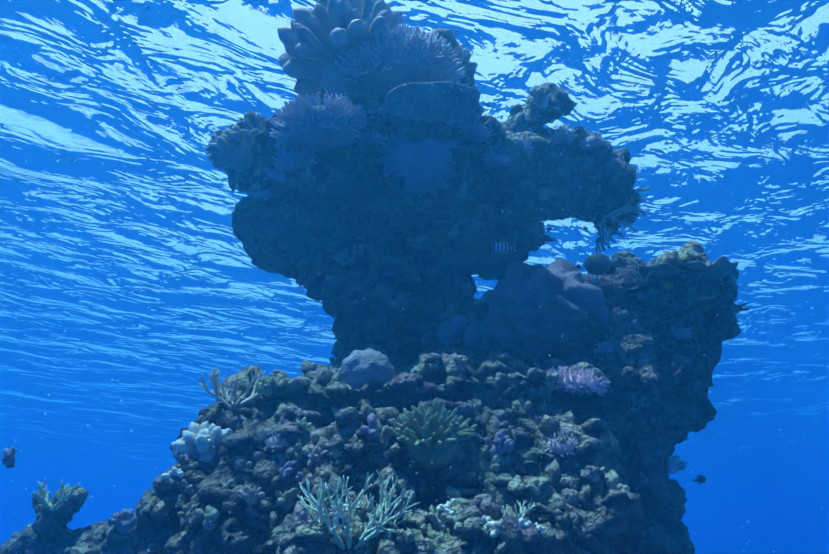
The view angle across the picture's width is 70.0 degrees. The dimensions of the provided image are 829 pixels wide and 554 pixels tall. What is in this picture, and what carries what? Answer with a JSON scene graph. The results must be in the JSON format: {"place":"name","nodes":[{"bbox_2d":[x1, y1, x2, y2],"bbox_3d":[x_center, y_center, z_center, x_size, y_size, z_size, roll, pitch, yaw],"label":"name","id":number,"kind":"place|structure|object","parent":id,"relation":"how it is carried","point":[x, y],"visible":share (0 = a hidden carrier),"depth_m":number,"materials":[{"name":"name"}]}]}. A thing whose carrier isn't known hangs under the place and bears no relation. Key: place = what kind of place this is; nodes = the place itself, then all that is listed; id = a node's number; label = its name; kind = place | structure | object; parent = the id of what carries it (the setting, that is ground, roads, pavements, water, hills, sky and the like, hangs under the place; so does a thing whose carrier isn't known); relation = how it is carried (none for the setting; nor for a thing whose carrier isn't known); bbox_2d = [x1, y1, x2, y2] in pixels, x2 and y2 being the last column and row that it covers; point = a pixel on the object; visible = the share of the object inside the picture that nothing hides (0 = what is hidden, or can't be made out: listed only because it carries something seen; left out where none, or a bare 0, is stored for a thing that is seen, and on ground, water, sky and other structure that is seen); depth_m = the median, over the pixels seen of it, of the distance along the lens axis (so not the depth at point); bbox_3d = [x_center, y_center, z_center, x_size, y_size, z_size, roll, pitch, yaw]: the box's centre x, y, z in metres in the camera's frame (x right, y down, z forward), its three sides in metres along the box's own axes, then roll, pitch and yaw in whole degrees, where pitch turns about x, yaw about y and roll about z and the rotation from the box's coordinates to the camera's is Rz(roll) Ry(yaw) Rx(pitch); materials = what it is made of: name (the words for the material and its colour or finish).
{"place":"outdoors","nodes":[
{"label":"outdoors","id":0,"kind":"place"},
{"bbox_2d":[0,0,828,548],"bbox_3d":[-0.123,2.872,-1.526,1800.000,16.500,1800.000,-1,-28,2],"label":"sea water","id":1,"kind":"structure","parent":0,"point":[552,48],"depth_m":7.44,"materials":[{"name":"blue liquid"}]},
{"bbox_2d":[1,0,810,551],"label":"marine snow particles","id":2,"kind":"object","parent":1,"relation":"in","point":[319,274],"visible":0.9,"depth_m":1.04,"materials":[{"name":"grey"}]},
{"bbox_2d":[492,240,516,253],"bbox_3d":[0.604,-0.199,3.975,0.165,0.098,0.029,2,0,2],"label":"fish","id":3,"kind":"object","parent":1,"relation":"in","point":[498,250],"visible":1,"depth_m":3.98},
{"bbox_2d":[0,0,828,553],"label":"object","id":4,"kind":"structure","parent":0,"point":[753,541],"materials":[{"name":"blue liquid"}]},
{"bbox_2d":[692,474,705,484],"bbox_3d":[1.562,1.113,3.251,0.089,0.058,0.016,-1,0,-11],"label":"damselfish","id":5,"kind":"object","parent":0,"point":[699,478],"visible":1,"depth_m":3.25,"materials":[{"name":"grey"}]},
{"bbox_3d":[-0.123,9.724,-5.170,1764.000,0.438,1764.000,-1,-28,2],"label":"seabed","id":6,"kind":"structure","parent":0,"visible":0},
{"bbox_2d":[0,240,740,553],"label":"reef rock","id":7,"kind":"object","parent":6,"relation":"on","point":[242,529],"visible":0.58,"depth_m":2.92,"materials":[{"name":"stone"}]},
{"bbox_2d":[2,430,513,534],"bbox_3d":[-0.771,1.044,2.941,2.537,0.378,0.624,-5,-28,8],"label":"coral","id":8,"kind":"object","parent":7,"relation":"on","point":[130,520],"visible":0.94,"depth_m":2.94},
{"bbox_2d":[161,467,490,528],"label":"coral nubs","id":9,"kind":"object","parent":7,"relation":"on","point":[485,522],"visible":0.44,"depth_m":2.46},
{"bbox_2d":[339,315,490,391],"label":"coral boulders","id":10,"kind":"object","parent":7,"relation":"on","point":[351,367],"visible":0.69,"depth_m":2.92,"materials":[{"name":"stone"}]},
{"bbox_2d":[208,0,638,369],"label":"reef rock","id":11,"kind":"object","parent":7,"relation":"on","point":[361,185],"visible":0.44,"depth_m":4.25,"materials":[{"name":"stone"}]},
{"bbox_2d":[205,86,552,171],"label":"coral knobs","id":12,"kind":"structure","parent":11,"relation":"attached to","point":[541,98],"depth_m":4.46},
{"bbox_2d":[269,23,496,173],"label":"bushy coral domes","id":13,"kind":"structure","parent":11,"relation":"on","point":[423,60],"depth_m":4.07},
{"bbox_2d":[277,0,477,102],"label":"coral","id":14,"kind":"object","parent":13,"relation":"on","point":[336,34],"visible":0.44,"depth_m":4.32},
{"bbox_2d":[376,120,456,198],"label":"coral","id":15,"kind":"object","parent":11,"relation":"attached to","point":[395,159],"visible":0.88,"depth_m":3.99},
{"bbox_2d":[377,81,484,126],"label":"coral","id":16,"kind":"object","parent":11,"relation":"attached to","point":[472,104],"visible":0.73,"depth_m":3.80},
{"bbox_2d":[526,231,748,336],"bbox_3d":[1.358,-0.079,3.741,1.279,0.997,0.595,-9,-29,17],"label":"coral","id":17,"kind":"object","parent":11,"relation":"attached to","point":[698,298],"visible":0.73,"depth_m":3.51},
{"bbox_2d":[177,307,670,525],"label":"coral nubs","id":18,"kind":"object","parent":7,"relation":"on","point":[363,428],"visible":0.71,"depth_m":2.46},
{"bbox_2d":[198,186,657,410],"bbox_3d":[0.447,-0.104,3.558,3.020,1.979,0.890,11,-30,-19],"label":"coral","id":19,"kind":"object","parent":7,"relation":"on","point":[252,381],"visible":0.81,"depth_m":3.22},
{"bbox_2d":[171,421,687,537],"bbox_3d":[0.354,0.919,2.631,2.801,0.590,1.003,8,-29,-15],"label":"coral","id":20,"kind":"object","parent":7,"relation":"on","point":[188,439],"visible":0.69,"depth_m":2.63},
{"bbox_2d":[173,220,696,552],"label":"coral nubs","id":21,"kind":"object","parent":7,"relation":"on","point":[265,389],"visible":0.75,"depth_m":2.81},
{"bbox_2d":[177,121,696,544],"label":"coral nubs","id":22,"kind":"object","parent":7,"relation":"on","point":[281,503],"visible":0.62,"depth_m":2.46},
{"bbox_2d":[141,93,737,553],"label":"reef crust lumps","id":23,"kind":"object","parent":7,"relation":"on","point":[479,531],"visible":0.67,"depth_m":2.54,"materials":[{"name":"stone"}]},
{"bbox_2d":[33,470,535,551],"bbox_3d":[-0.925,0.960,2.507,2.784,0.425,0.669,-12,-30,22],"label":"branching coral","id":24,"kind":"object","parent":23,"relation":"on","point":[321,515],"visible":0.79,"depth_m":2.03},
{"bbox_2d":[387,400,477,468],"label":"sinularia coral fingers","id":25,"kind":"object","parent":23,"relation":"on","point":[427,426],"visible":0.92,"depth_m":2.45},
{"bbox_2d":[274,144,709,310],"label":"yellow green tunicates","id":26,"kind":"object","parent":23,"relation":"on","point":[665,283],"visible":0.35,"depth_m":3.53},
{"bbox_2d":[235,162,653,505],"bbox_3d":[0.263,-0.021,3.414,2.120,2.648,1.049,6,-29,-10],"label":"coral","id":27,"kind":"object","parent":7,"relation":"on","point":[245,496],"visible":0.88,"depth_m":2.42},
{"bbox_2d":[245,123,694,456],"bbox_3d":[0.173,-0.130,3.629,2.918,2.613,1.260,-1,-28,2],"label":"bushy coral","id":28,"kind":"object","parent":7,"relation":"on","point":[270,440],"visible":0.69,"depth_m":4.12},
{"bbox_2d":[436,498,544,536],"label":"white coral","id":29,"kind":"object","parent":7,"relation":"on","point":[440,506],"visible":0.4,"depth_m":2.23},
{"bbox_2d":[533,414,543,424],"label":"coral","id":30,"kind":"object","parent":7,"relation":"on","point":[537,418],"visible":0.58,"depth_m":2.82},
{"bbox_2d":[483,259,609,355],"bbox_3d":[0.798,0.224,3.593,0.785,0.662,0.770,-1,-28,2],"label":"coral","id":31,"kind":"object","parent":7,"relation":"on","point":[552,281],"visible":0.67,"depth_m":3.34},
{"bbox_2d":[546,365,609,396],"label":"coral","id":32,"kind":"object","parent":7,"relation":"on","point":[566,378],"visible":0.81,"depth_m":2.90},
{"bbox_2d":[584,253,617,275],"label":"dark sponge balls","id":33,"kind":"object","parent":7,"relation":"on","point":[596,257],"visible":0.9,"depth_m":3.67}
]}

